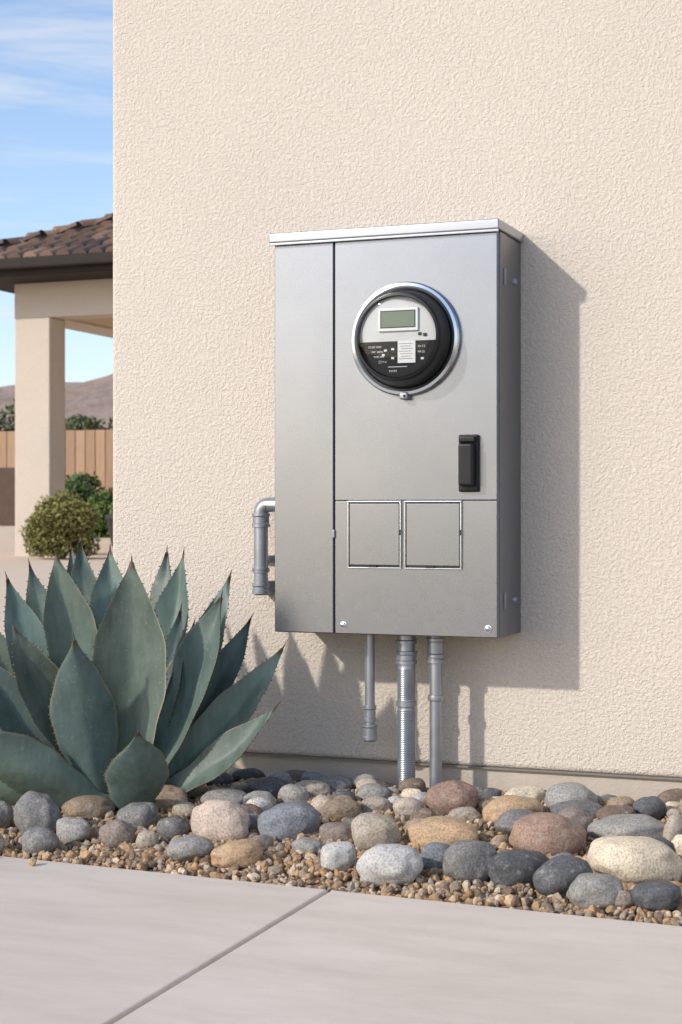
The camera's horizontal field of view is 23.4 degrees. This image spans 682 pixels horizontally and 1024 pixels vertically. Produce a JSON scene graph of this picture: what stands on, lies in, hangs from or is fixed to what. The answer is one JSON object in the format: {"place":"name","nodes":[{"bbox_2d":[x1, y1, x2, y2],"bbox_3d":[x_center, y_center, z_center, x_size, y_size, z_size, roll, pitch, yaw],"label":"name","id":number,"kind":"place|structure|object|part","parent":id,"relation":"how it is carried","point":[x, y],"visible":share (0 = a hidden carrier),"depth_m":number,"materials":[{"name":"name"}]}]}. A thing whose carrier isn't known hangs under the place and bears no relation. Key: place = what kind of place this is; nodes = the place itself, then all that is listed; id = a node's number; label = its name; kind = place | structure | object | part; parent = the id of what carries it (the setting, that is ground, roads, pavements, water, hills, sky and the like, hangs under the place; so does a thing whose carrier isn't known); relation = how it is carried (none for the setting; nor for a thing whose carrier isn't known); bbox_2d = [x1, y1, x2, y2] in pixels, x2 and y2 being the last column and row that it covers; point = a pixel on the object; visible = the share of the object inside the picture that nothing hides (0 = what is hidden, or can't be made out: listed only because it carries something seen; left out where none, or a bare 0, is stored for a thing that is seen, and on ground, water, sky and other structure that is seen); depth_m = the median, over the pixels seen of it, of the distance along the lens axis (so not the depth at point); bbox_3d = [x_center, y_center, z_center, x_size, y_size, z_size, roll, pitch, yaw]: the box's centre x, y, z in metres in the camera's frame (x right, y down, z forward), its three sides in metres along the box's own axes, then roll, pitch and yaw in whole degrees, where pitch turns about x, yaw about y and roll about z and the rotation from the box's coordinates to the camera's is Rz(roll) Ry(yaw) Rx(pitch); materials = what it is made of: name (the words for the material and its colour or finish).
{"place":"outdoors","nodes":[
{"label":"outdoors","id":0,"kind":"place"},
{"bbox_2d":[0,374,112,430],"bbox_3d":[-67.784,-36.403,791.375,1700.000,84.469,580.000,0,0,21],"label":"hills","id":1,"kind":"structure","parent":0,"point":[94,397],"depth_m":718.08,"materials":[{"name":"brown soil"}]},
{"bbox_2d":[0,0,112,386],"label":"sky","id":2,"kind":"structure","parent":0,"point":[56,56],"materials":[{"name":"blue"}]},
{"bbox_2d":[0,526,681,925],"bbox_3d":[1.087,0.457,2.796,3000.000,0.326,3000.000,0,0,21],"label":"ground","id":3,"kind":"structure","parent":0,"point":[14,566],"depth_m":16.15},
{"bbox_2d":[0,468,14,525],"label":"garden wall","id":4,"kind":"structure","parent":3,"relation":"on","point":[7,496],"depth_m":35.53,"materials":[{"name":"brown paint"}]},
{"bbox_2d":[15,317,64,555],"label":"column","id":5,"kind":"structure","parent":3,"relation":"on","point":[39,406],"depth_m":21.52,"materials":[{"name":"beige paint"}]},
{"bbox_2d":[15,279,112,319],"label":"front beam","id":6,"kind":"structure","parent":5,"relation":"on","point":[77,300],"depth_m":21.33,"materials":[{"name":"beige paint"}]},
{"bbox_2d":[0,269,112,293],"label":"soffit","id":7,"kind":"structure","parent":6,"relation":"on","point":[7,283],"depth_m":20.98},
{"bbox_2d":[0,213,112,258],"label":"roof tiles","id":8,"kind":"object","parent":7,"relation":"on","point":[95,235],"visible":0.03,"depth_m":21.10,"materials":[{"name":"brown tile"}]},
{"bbox_2d":[0,251,112,269],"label":"gutter","id":9,"kind":"object","parent":8,"relation":"attached to","point":[57,260],"depth_m":20.43,"materials":[{"name":"brown metal"}]},
{"bbox_2d":[0,263,112,275],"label":"fascia","id":10,"kind":"structure","parent":7,"relation":"attached to","point":[56,269],"depth_m":20.56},
{"bbox_2d":[65,320,112,337],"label":"side beam","id":11,"kind":"structure","parent":7,"relation":"attached to","point":[90,328],"depth_m":22.77,"materials":[{"name":"beige paint"}]},
{"bbox_2d":[0,429,112,493],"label":"wooden fence","id":12,"kind":"object","parent":3,"relation":"on","point":[103,452],"visible":0.04,"depth_m":38.84,"materials":[{"name":"brown wood"}]},
{"bbox_2d":[0,399,112,482],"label":"distant trees","id":13,"kind":"object","parent":3,"relation":"on","point":[85,422],"visible":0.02,"depth_m":58.96,"materials":[{"name":"green plant"}]},
{"bbox_2d":[18,489,100,558],"bbox_3d":[-3.420,0.171,20.042,0.994,0.899,0.976,0,0,-6],"label":"shrub","id":14,"kind":"object","parent":3,"relation":"on","point":[47,532],"visible":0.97,"depth_m":19.80,"materials":[{"name":"green plant"}]},
{"bbox_2d":[65,471,112,503],"bbox_3d":[-4.760,-0.064,29.814,1.534,1.368,1.684,0,0,-16],"label":"shrub","id":15,"kind":"object","parent":3,"relation":"on","point":[85,490],"visible":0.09,"depth_m":29.56,"materials":[{"name":"green plant"}]},
{"bbox_2d":[85,487,112,537],"bbox_3d":[-3.943,0.087,28.355,1.379,1.065,1.280,0,0,21],"label":"shrub","id":16,"kind":"object","parent":3,"relation":"on","point":[104,503],"visible":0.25,"depth_m":28.04,"materials":[{"name":"green plant"}]},
{"bbox_2d":[105,515,112,546],"bbox_3d":[-3.247,0.290,24.760,0.600,0.500,0.600,0,0,21],"label":"flower pot","id":17,"kind":"object","parent":3,"relation":"on","point":[109,518],"visible":0.16,"depth_m":24.60,"materials":[{"name":"black"}]},
{"bbox_2d":[0,534,286,811],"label":"agave plant","id":18,"kind":"object","parent":3,"relation":"on","point":[118,689],"visible":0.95,"depth_m":2.96,"materials":[{"name":"green plant"}]},
{"bbox_2d":[0,856,681,1023],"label":"concrete walkway","id":19,"kind":"structure","parent":3,"relation":"on","point":[84,944],"depth_m":2.07,"materials":[{"name":"beige concrete"}]},
{"bbox_2d":[0,771,681,925],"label":"gravel","id":20,"kind":"structure","parent":3,"relation":"on","point":[271,863],"depth_m":2.55,"materials":[{"name":"beige gravel"}]},
{"bbox_2d":[0,768,681,911],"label":"river rocks","id":21,"kind":"object","parent":20,"relation":"on","point":[638,843],"visible":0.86,"depth_m":2.68,"materials":[{"name":"grey stone"}]},
{"bbox_2d":[226,755,681,800],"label":"foundation","id":22,"kind":"object","parent":3,"relation":"on","point":[634,789],"depth_m":3.12,"materials":[{"name":"concrete"}]},
{"bbox_2d":[113,0,681,777],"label":"wall","id":23,"kind":"structure","parent":0,"point":[551,130],"depth_m":3.14,"materials":[{"name":"paint"}]},
{"bbox_2d":[269,218,522,637],"bbox_3d":[0.101,-0.148,3.079,0.450,0.749,0.188,0,0,21],"label":"electrical service cabinet","id":24,"kind":"object","parent":23,"relation":"attached to","point":[395,515],"visible":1,"depth_m":3.02,"materials":[{"name":"metal"}]},
{"bbox_2d":[252,497,274,594],"bbox_3d":[-0.123,0.065,3.234,0.106,0.196,0.068,0,0,21],"label":"conduit elbow","id":25,"kind":"object","parent":24,"relation":"attached to","point":[262,584],"visible":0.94,"depth_m":3.22,"materials":[{"name":"grey metal"}]},
{"bbox_2d":[362,634,377,741],"bbox_3d":[0.054,0.329,3.112,0.030,0.211,0.030,0,0,21],"label":"conduit pipe","id":26,"kind":"object","parent":24,"relation":"attached to","point":[369,725],"visible":0.98,"depth_m":3.10,"materials":[{"name":"grey metal"}]},
{"bbox_3d":[0.061,0.041,3.021,0.097,0.113,0.003,0,0,21],"label":"breaker door","id":27,"kind":"part","parent":24,"relation":"part of","materials":[{"name":"paint"}]},
{"bbox_2d":[351,282,459,399],"bbox_3d":[0.107,-0.312,2.969,0.208,0.214,0.066,0,0,21],"label":"electricity meter","id":28,"kind":"object","parent":24,"relation":"attached to","point":[405,340],"visible":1,"depth_m":2.96,"materials":[{"name":"black plastic"}]},
{"bbox_2d":[395,635,416,787],"bbox_3d":[0.123,0.406,3.085,0.041,0.367,0.041,0,0,21],"label":"conduit pipe","id":29,"kind":"object","parent":24,"relation":"attached to","point":[406,662],"visible":0.74,"depth_m":3.07,"materials":[{"name":"grey metal"}]},
{"bbox_3d":[0.167,0.041,2.980,0.101,0.113,0.003,0,0,21],"label":"breaker door","id":30,"kind":"part","parent":24,"relation":"part of","materials":[{"name":"paint"}]},
{"bbox_2d":[427,636,444,787],"bbox_3d":[0.177,0.406,3.064,0.033,0.367,0.033,0,0,21],"label":"conduit pipe","id":31,"kind":"object","parent":24,"relation":"attached to","point":[435,654],"visible":0.87,"depth_m":3.05,"materials":[{"name":"grey metal"}]},
{"bbox_2d":[243,752,681,779],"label":"weep screed","id":32,"kind":"object","parent":23,"relation":"attached to","point":[480,767],"depth_m":3.11,"materials":[{"name":"silver metal"}]},
{"bbox_3d":[4.018,-0.950,26.334,5.600,3.220,8.000,0,0,21],"label":"house body","id":33,"kind":"object","parent":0,"visible":0},
{"bbox_2d":[79,318,112,327],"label":"porch ceiling","id":34,"kind":"structure","parent":33,"relation":"on","point":[107,322],"depth_m":22.18,"materials":[{"name":"paint"}]}
]}

